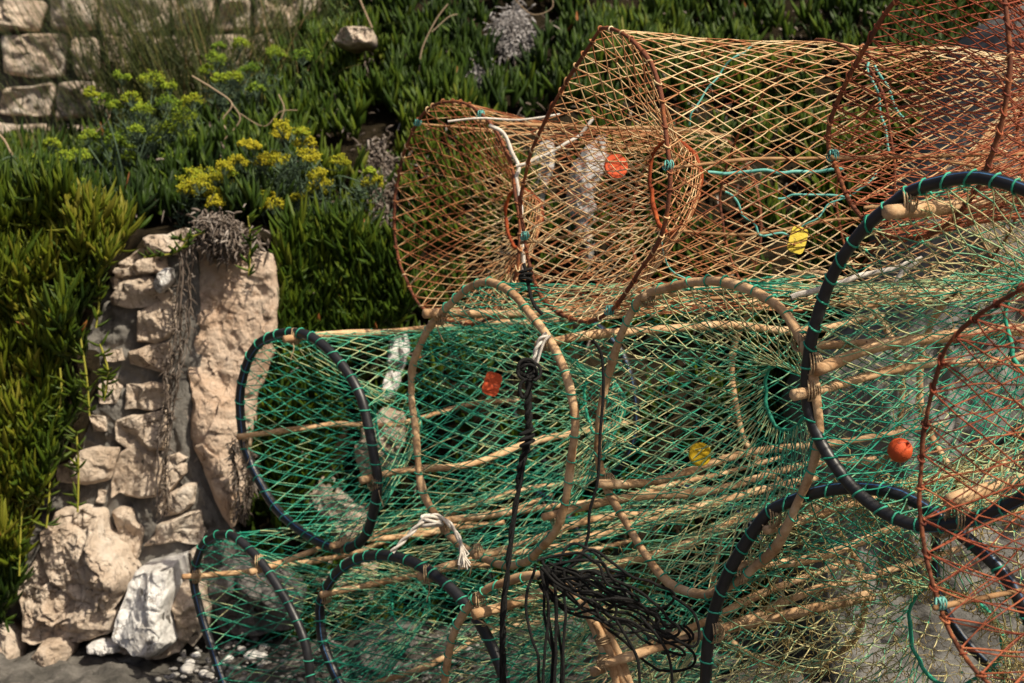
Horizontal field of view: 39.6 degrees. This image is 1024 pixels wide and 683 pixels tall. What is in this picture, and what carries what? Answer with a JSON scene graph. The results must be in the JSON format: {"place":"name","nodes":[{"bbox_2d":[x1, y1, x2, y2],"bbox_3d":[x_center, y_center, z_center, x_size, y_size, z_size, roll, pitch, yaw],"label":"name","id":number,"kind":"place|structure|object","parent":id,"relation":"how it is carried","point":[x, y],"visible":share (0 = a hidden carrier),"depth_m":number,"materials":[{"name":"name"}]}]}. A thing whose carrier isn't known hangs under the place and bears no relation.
{"place":"outdoors","nodes":[
{"label":"outdoors","id":0,"kind":"place"},
{"bbox_2d":[31,0,1020,636],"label":"bank ground","id":1,"kind":"structure","parent":0,"point":[381,120],"depth_m":5.20,"materials":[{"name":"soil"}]},
{"bbox_2d":[0,85,83,161],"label":"grass tuft","id":2,"kind":"object","parent":1,"relation":"on","point":[27,128],"visible":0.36,"depth_m":5.24,"materials":[{"name":"green plant"}]},
{"bbox_2d":[1,149,84,181],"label":"samphire plant","id":3,"kind":"object","parent":1,"relation":"on","point":[62,152],"visible":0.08,"depth_m":5.11,"materials":[{"name":"green plant"}]},
{"bbox_2d":[0,0,102,146],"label":"grass tuft","id":4,"kind":"object","parent":1,"relation":"on","point":[49,125],"visible":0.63,"depth_m":6.12,"materials":[{"name":"green plant"}]},
{"bbox_2d":[0,0,121,132],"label":"grass tuft","id":5,"kind":"object","parent":1,"relation":"on","point":[29,87],"visible":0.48,"depth_m":6.38,"materials":[{"name":"green plant"}]},
{"bbox_2d":[42,69,206,177],"bbox_3d":[-1.425,-0.724,5.288,0.637,0.557,0.371,0,3,0],"label":"samphire plant","id":6,"kind":"object","parent":1,"relation":"on","point":[174,103],"visible":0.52,"depth_m":5.22,"materials":[{"name":"green plant"}]},
{"bbox_2d":[0,0,251,156],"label":"grass tuft","id":7,"kind":"object","parent":1,"relation":"on","point":[98,75],"visible":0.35,"depth_m":6.16,"materials":[{"name":"green plant"}]},
{"bbox_2d":[0,0,324,134],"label":"block wall","id":8,"kind":"structure","parent":1,"relation":"on","point":[11,71],"depth_m":7.00,"materials":[{"name":"stone"}]},
{"bbox_2d":[3,0,339,123],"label":"grass tuft","id":9,"kind":"object","parent":1,"relation":"on","point":[193,90],"visible":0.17,"depth_m":6.19,"materials":[{"name":"green plant"}]},
{"bbox_2d":[32,0,366,123],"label":"grass tuft","id":10,"kind":"object","parent":1,"relation":"on","point":[203,77],"visible":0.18,"depth_m":6.07,"materials":[{"name":"green plant"}]},
{"bbox_2d":[172,153,248,227],"bbox_3d":[-1.053,-0.473,4.938,0.291,0.360,0.329,1,3,22],"label":"samphire plant","id":11,"kind":"object","parent":1,"relation":"on","point":[192,183],"visible":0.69,"depth_m":4.86,"materials":[{"name":"yellow plant"}]},
{"bbox_2d":[187,248,279,528],"bbox_3d":[-0.921,0.137,4.795,0.298,0.935,0.474,0,3,0],"label":"rock pillar","id":12,"kind":"object","parent":1,"relation":"on","point":[237,316],"visible":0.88,"depth_m":4.64,"materials":[{"name":"beige stone"}]},
{"bbox_2d":[183,207,270,271],"bbox_3d":[-0.917,-0.327,4.587,0.280,0.214,0.229,-1,3,-11],"label":"dead leaf patch","id":13,"kind":"object","parent":12,"relation":"on","point":[221,238],"visible":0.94,"depth_m":4.54,"materials":[{"name":"grey plant"}]},
{"bbox_2d":[224,434,261,524],"bbox_3d":[-0.856,0.444,4.533,0.117,0.309,0.100,0,3,0],"label":"dry vine","id":14,"kind":"object","parent":12,"relation":"hanging from","point":[233,451],"visible":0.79,"depth_m":4.52,"materials":[{"name":"plant"}]},
{"bbox_2d":[235,209,261,275],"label":"trailing succulent","id":15,"kind":"object","parent":12,"relation":"hanging from","point":[251,217],"visible":1,"depth_m":4.42,"materials":[{"name":"green plant"}]},
{"bbox_2d":[89,0,415,125],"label":"grass tuft","id":16,"kind":"object","parent":1,"relation":"on","point":[286,52],"visible":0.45,"depth_m":5.77,"materials":[{"name":"green plant"}]},
{"bbox_2d":[197,36,313,127],"bbox_3d":[-1.002,-0.951,5.509,0.481,0.450,0.294,0,3,0],"label":"samphire plant","id":17,"kind":"object","parent":1,"relation":"on","point":[238,78],"visible":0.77,"depth_m":5.47,"materials":[{"name":"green plant"}]},
{"bbox_2d":[236,118,351,225],"bbox_3d":[-0.756,-0.495,4.927,0.395,0.528,0.337,0,3,0],"label":"samphire plant","id":18,"kind":"object","parent":1,"relation":"on","point":[282,131],"visible":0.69,"depth_m":4.87,"materials":[{"name":"green plant"}]},
{"bbox_2d":[251,0,420,37],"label":"grass tuft","id":19,"kind":"object","parent":1,"relation":"on","point":[317,11],"visible":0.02,"depth_m":6.38,"materials":[{"name":"green plant"}]},
{"bbox_2d":[247,188,429,524],"bbox_3d":[-0.625,0.049,4.801,0.686,1.135,0.275,-1,3,-13],"label":"ice plant cluster","id":20,"kind":"object","parent":1,"relation":"on","point":[353,269],"visible":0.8,"depth_m":4.76,"materials":[{"name":"green plant"}]},
{"bbox_2d":[157,0,521,109],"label":"grass tuft","id":21,"kind":"object","parent":1,"relation":"on","point":[290,13],"visible":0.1,"depth_m":6.26,"materials":[{"name":"green plant"}]},
{"bbox_2d":[305,546,378,618],"bbox_3d":[-0.606,0.827,5.008,0.269,0.256,0.400,0,3,0],"label":"rock","id":22,"kind":"object","parent":1,"relation":"on","point":[339,584],"visible":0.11,"depth_m":4.88,"materials":[{"name":"stone"}]},
{"bbox_2d":[301,476,377,545],"bbox_3d":[-0.614,0.589,5.003,0.278,0.283,0.397,0,3,0],"label":"rock","id":23,"kind":"object","parent":22,"relation":"on","point":[331,498],"visible":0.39,"depth_m":4.83,"materials":[{"name":"stone"}]},
{"bbox_2d":[334,26,377,53],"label":"rock","id":24,"kind":"object","parent":1,"relation":"on","point":[363,41],"visible":0.97,"depth_m":5.57,"materials":[{"name":"stone"}]},
{"bbox_2d":[359,0,372,27],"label":"dry twig","id":25,"kind":"object","parent":24,"relation":"on","point":[366,15],"visible":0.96,"depth_m":5.54,"materials":[{"name":"brown wood"}]},
{"bbox_2d":[328,166,397,223],"bbox_3d":[-0.529,-0.512,4.981,0.244,0.217,0.285,0,3,0],"label":"samphire plant","id":26,"kind":"object","parent":1,"relation":"on","point":[370,181],"visible":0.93,"depth_m":4.97,"materials":[{"name":"green plant"}]},
{"bbox_2d":[354,407,407,474],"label":"rock","id":27,"kind":"object","parent":1,"relation":"on","point":[388,446],"visible":0.45,"depth_m":4.84,"materials":[{"name":"beige stone"}]},
{"bbox_2d":[382,334,409,400],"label":"rock","id":28,"kind":"object","parent":27,"relation":"on","point":[401,350],"visible":0.66,"depth_m":4.91,"materials":[{"name":"white stone"}]},
{"bbox_2d":[465,51,495,90],"bbox_3d":[-0.136,-1.062,5.677,0.167,0.220,0.209,-1,3,-18],"label":"dead leaf patch","id":29,"kind":"object","parent":1,"relation":"on","point":[477,71],"visible":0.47,"depth_m":5.63,"materials":[{"name":"grey plant"}]},
{"bbox_2d":[0,0,1023,643],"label":"ice plant cover","id":30,"kind":"object","parent":1,"relation":"on","point":[452,46],"visible":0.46,"depth_m":5.33,"materials":[{"name":"green plant"}]},
{"bbox_2d":[0,134,12,155],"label":"dry twig","id":31,"kind":"object","parent":30,"relation":"on","point":[2,137],"visible":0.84,"depth_m":5.22,"materials":[{"name":"brown wood"}]},
{"bbox_2d":[192,75,232,129],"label":"dry twig","id":32,"kind":"object","parent":30,"relation":"on","point":[219,93],"visible":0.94,"depth_m":5.21,"materials":[{"name":"brown wood"}]},
{"bbox_2d":[240,110,297,126],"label":"dry twig","id":33,"kind":"object","parent":30,"relation":"on","point":[272,119],"visible":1,"depth_m":5.21,"materials":[{"name":"brown wood"}]},
{"bbox_2d":[225,104,240,138],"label":"dry twig","id":34,"kind":"object","parent":33,"relation":"hanging from","point":[239,119],"visible":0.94,"depth_m":5.21,"materials":[{"name":"brown wood"}]},
{"bbox_2d":[278,94,284,119],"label":"dry twig","id":35,"kind":"object","parent":33,"relation":"on","point":[283,106],"visible":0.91,"depth_m":5.21,"materials":[{"name":"brown wood"}]},
{"bbox_2d":[350,125,403,228],"bbox_3d":[-0.502,-0.591,5.269,0.195,0.430,0.227,1,3,23],"label":"dead leaf patch","id":36,"kind":"object","parent":30,"relation":"on","point":[379,155],"visible":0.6,"depth_m":5.26,"materials":[{"name":"grey plant"}]},
{"bbox_2d":[419,4,447,70],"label":"dry twig","id":37,"kind":"object","parent":30,"relation":"on","point":[429,32],"visible":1,"depth_m":5.54,"materials":[{"name":"brown wood"}]},
{"bbox_2d":[432,14,457,31],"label":"dry twig","id":38,"kind":"object","parent":37,"relation":"on","point":[443,21],"visible":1,"depth_m":5.54,"materials":[{"name":"brown wood"}]},
{"bbox_2d":[516,0,553,14],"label":"dry twig","id":39,"kind":"object","parent":30,"relation":"on","point":[535,14],"visible":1,"depth_m":5.54,"materials":[{"name":"brown wood"}]},
{"bbox_2d":[483,0,541,65],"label":"dead leaf patch","id":40,"kind":"object","parent":1,"relation":"on","point":[513,22],"visible":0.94,"depth_m":5.85,"materials":[{"name":"grey plant"}]},
{"bbox_2d":[525,140,554,232],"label":"rock","id":41,"kind":"object","parent":1,"relation":"on","point":[542,196],"visible":0.32,"depth_m":5.24,"materials":[{"name":"beige stone"}]},
{"bbox_2d":[566,135,607,272],"bbox_3d":[0.270,-0.512,5.311,0.174,0.511,0.447,0,3,0],"label":"rock","id":42,"kind":"object","parent":1,"relation":"on","point":[587,209],"visible":0.41,"depth_m":5.14,"materials":[{"name":"grey stone"}]},
{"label":"ground","id":43,"kind":"structure","parent":0,"visible":0},
{"bbox_2d":[5,246,241,645],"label":"rubble wall","id":44,"kind":"structure","parent":43,"relation":"on","point":[118,470],"depth_m":4.62,"materials":[{"name":"stone"}]},
{"bbox_2d":[0,150,150,632],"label":"hanging ice plant","id":45,"kind":"object","parent":44,"relation":"hanging from","point":[67,246],"visible":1,"depth_m":4.35,"materials":[{"name":"green plant"}]},
{"bbox_2d":[109,249,150,288],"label":"rock","id":46,"kind":"object","parent":44,"relation":"on","point":[122,267],"visible":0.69,"depth_m":4.59,"materials":[{"name":"stone"}]},
{"bbox_2d":[153,268,174,292],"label":"rock","id":47,"kind":"object","parent":44,"relation":"on","point":[164,280],"visible":1,"depth_m":4.52,"materials":[{"name":"white stone"}]},
{"bbox_2d":[143,228,194,258],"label":"rock","id":48,"kind":"object","parent":44,"relation":"on","point":[158,242],"visible":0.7,"depth_m":4.56,"materials":[{"name":"stone"}]},
{"bbox_2d":[137,228,204,258],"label":"trailing succulent","id":49,"kind":"object","parent":48,"relation":"on","point":[189,237],"visible":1,"depth_m":4.48,"materials":[{"name":"green plant"}]},
{"bbox_2d":[154,246,196,522],"bbox_3d":[-1.073,0.140,4.532,0.154,0.891,0.088,0,3,0],"label":"dry vine","id":50,"kind":"object","parent":44,"relation":"hanging from","point":[178,328],"visible":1,"depth_m":4.53,"materials":[{"name":"brown plant"}]},
{"bbox_2d":[0,611,829,682],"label":"stone ledge","id":51,"kind":"object","parent":43,"relation":"on","point":[80,665],"visible":0.23,"depth_m":4.44,"materials":[{"name":"grey stone"}]},
{"bbox_2d":[0,616,34,658],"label":"rock","id":52,"kind":"object","parent":51,"relation":"on","point":[13,645],"visible":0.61,"depth_m":4.53,"materials":[{"name":"stone"}]},
{"bbox_2d":[32,636,83,666],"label":"rock","id":53,"kind":"object","parent":51,"relation":"on","point":[52,650],"visible":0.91,"depth_m":4.45,"materials":[{"name":"stone"}]},
{"bbox_2d":[18,552,122,644],"bbox_3d":[-1.417,0.813,4.644,0.329,0.285,0.424,0,3,0],"label":"boulder","id":54,"kind":"object","parent":51,"relation":"on","point":[48,609],"visible":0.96,"depth_m":4.51,"materials":[{"name":"stone"}]},
{"bbox_2d":[39,504,141,613],"bbox_3d":[-1.358,0.696,4.649,0.299,0.336,0.527,0,3,0],"label":"boulder","id":55,"kind":"object","parent":54,"relation":"on","point":[86,553],"visible":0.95,"depth_m":4.50,"materials":[{"name":"stone"}]},
{"bbox_2d":[86,635,120,655],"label":"rock","id":56,"kind":"object","parent":51,"relation":"on","point":[103,645],"visible":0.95,"depth_m":4.45,"materials":[{"name":"white stone"}]},
{"bbox_2d":[111,550,190,657],"bbox_3d":[-1.147,0.830,4.497,0.200,0.278,0.402,0,3,0],"label":"boulder","id":57,"kind":"object","parent":51,"relation":"on","point":[144,625],"visible":0.98,"depth_m":4.40,"materials":[{"name":"white stone"}]},
{"bbox_2d":[116,639,186,659],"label":"rock","id":58,"kind":"object","parent":51,"relation":"on","point":[177,646],"visible":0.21,"depth_m":4.47,"materials":[{"name":"stone"}]},
{"bbox_2d":[171,569,214,645],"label":"rock","id":59,"kind":"object","parent":51,"relation":"on","point":[188,628],"visible":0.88,"depth_m":4.47,"materials":[{"name":"stone"}]},
{"bbox_2d":[180,643,268,677],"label":"white pebbles","id":60,"kind":"object","parent":51,"relation":"on","point":[187,665],"visible":0.81,"depth_m":4.40,"materials":[{"name":"white stone"}]},
{"bbox_2d":[207,549,308,636],"bbox_3d":[-0.842,0.825,4.685,0.311,0.256,0.441,0,3,0],"label":"rock","id":61,"kind":"object","parent":51,"relation":"on","point":[232,615],"visible":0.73,"depth_m":4.58,"materials":[{"name":"grey stone"}]},
{"bbox_2d":[155,627,482,682],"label":"gravel","id":62,"kind":"structure","parent":51,"relation":"on","point":[207,675],"depth_m":4.40,"materials":[{"name":"grey gravel"}]},
{"bbox_2d":[355,615,418,680],"bbox_3d":[-0.395,0.993,4.468,0.187,0.175,0.391,0,3,0],"label":"rock","id":63,"kind":"object","parent":51,"relation":"on","point":[377,646],"visible":0.39,"depth_m":4.36,"materials":[{"name":"grey stone"}]},
{"bbox_2d":[181,486,604,682],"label":"fish trap","id":64,"kind":"object","parent":51,"relation":"on","point":[195,575],"visible":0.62,"depth_m":4.16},
{"bbox_2d":[234,317,641,553],"bbox_3d":[-0.201,0.241,4.458,0.646,0.654,1.257,3,4,41],"label":"fish trap","id":65,"kind":"object","parent":64,"relation":"on","point":[290,336],"visible":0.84,"depth_m":4.22,"materials":[{"name":"green plastic"}]},
{"bbox_2d":[392,99,762,326],"bbox_3d":[0.226,-0.380,4.303,1.012,0.643,0.617,-2,4,-38],"label":"fish trap","id":66,"kind":"object","parent":65,"relation":"on","point":[511,171],"visible":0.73,"depth_m":4.20,"materials":[{"name":"wicker"}]},
{"bbox_2d":[448,113,593,269],"bbox_3d":[0.025,-0.389,3.777,0.388,0.432,0.033,0,3,3],"label":"cream cord","id":67,"kind":"object","parent":66,"relation":"attached to","point":[510,148],"visible":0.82,"depth_m":3.76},
{"bbox_2d":[314,484,784,682],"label":"fish trap","id":68,"kind":"object","parent":51,"relation":"on","point":[429,572],"visible":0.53,"depth_m":3.84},
{"bbox_2d":[441,501,869,682],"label":"fish trap","id":69,"kind":"object","parent":43,"relation":"on","point":[475,607],"visible":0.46,"depth_m":3.44,"materials":[{"name":"green wicker"}]},
{"bbox_2d":[406,270,905,576],"bbox_3d":[0.401,0.186,3.788,1.267,0.751,0.712,-2,4,-37],"label":"fish trap","id":70,"kind":"object","parent":69,"relation":"on","point":[566,506],"visible":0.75,"depth_m":3.63,"materials":[{"name":"green fabric"}]},
{"bbox_2d":[390,513,470,569],"bbox_3d":[-0.188,0.469,3.334,0.192,0.135,0.049,0,3,9],"label":"white cord","id":71,"kind":"object","parent":70,"relation":"attached to","point":[463,561],"visible":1,"depth_m":3.32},
{"bbox_2d":[527,332,550,369],"bbox_3d":[0.057,0.026,3.033,0.052,0.094,0.019,0,3,0],"label":"white cord","id":72,"kind":"object","parent":70,"relation":"hanging from","point":[537,350],"visible":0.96,"depth_m":3.03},
{"bbox_2d":[499,358,541,682],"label":"black rope","id":73,"kind":"object","parent":72,"relation":"hanging from","point":[530,376],"visible":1,"depth_m":3.02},
{"bbox_2d":[524,339,700,682],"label":"black rope","id":74,"kind":"object","parent":70,"relation":"hanging from","point":[556,576],"visible":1,"depth_m":2.83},
{"bbox_2d":[517,25,1023,324],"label":"fish trap","id":75,"kind":"object","parent":70,"relation":"on","point":[616,166],"visible":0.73,"depth_m":3.31,"materials":[{"name":"wicker"}]},
{"bbox_2d":[518,263,542,314],"bbox_3d":[0.040,-0.112,3.048,0.055,0.113,0.026,0,3,0],"label":"knotted rope","id":76,"kind":"object","parent":75,"relation":"hanging from","point":[525,274],"visible":1,"depth_m":3.04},
{"bbox_2d":[662,46,904,278],"bbox_3d":[0.605,-0.394,3.183,0.548,0.537,0.021,0,3,0],"label":"teal cord","id":77,"kind":"object","parent":75,"relation":"attached to","point":[784,172],"visible":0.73,"depth_m":3.18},
{"bbox_2d":[699,434,1023,682],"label":"fish trap","id":78,"kind":"object","parent":43,"relation":"on","point":[769,512],"visible":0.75,"depth_m":2.91,"materials":[{"name":"green wicker"}]},
{"bbox_2d":[592,589,874,682],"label":"stick bundle","id":79,"kind":"object","parent":78,"relation":"on","point":[615,661],"visible":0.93,"depth_m":2.93,"materials":[{"name":"brown wood"}]},
{"bbox_2d":[594,261,1023,600],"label":"fish trap","id":80,"kind":"object","parent":78,"relation":"on","point":[700,456],"visible":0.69,"depth_m":3.10,"materials":[{"name":"fabric"}]},
{"bbox_2d":[789,256,923,299],"bbox_3d":[0.678,-0.124,2.775,0.262,0.088,0.068,0,3,0],"label":"rope end","id":81,"kind":"object","parent":80,"relation":"on","point":[807,292],"visible":0.69,"depth_m":2.79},
{"bbox_2d":[789,169,1023,554],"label":"fish trap","id":82,"kind":"object","parent":78,"relation":"on","point":[897,205],"visible":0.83,"depth_m":2.64,"materials":[{"name":"green fabric"}]},
{"bbox_2d":[823,0,1023,242],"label":"fish trap","id":83,"kind":"object","parent":82,"relation":"on","point":[834,155],"visible":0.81,"depth_m":2.76,"materials":[{"name":"wicker"}]},
{"bbox_2d":[916,282,1023,682],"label":"fish trap","id":84,"kind":"object","parent":82,"relation":"attached to","point":[941,604],"visible":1,"depth_m":2.23,"materials":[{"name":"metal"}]},
{"bbox_2d":[778,3,1023,682],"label":"boulder","id":85,"kind":"object","parent":43,"relation":"on","point":[921,609],"visible":0.26,"depth_m":4.23,"materials":[{"name":"grey stone"}]}
]}

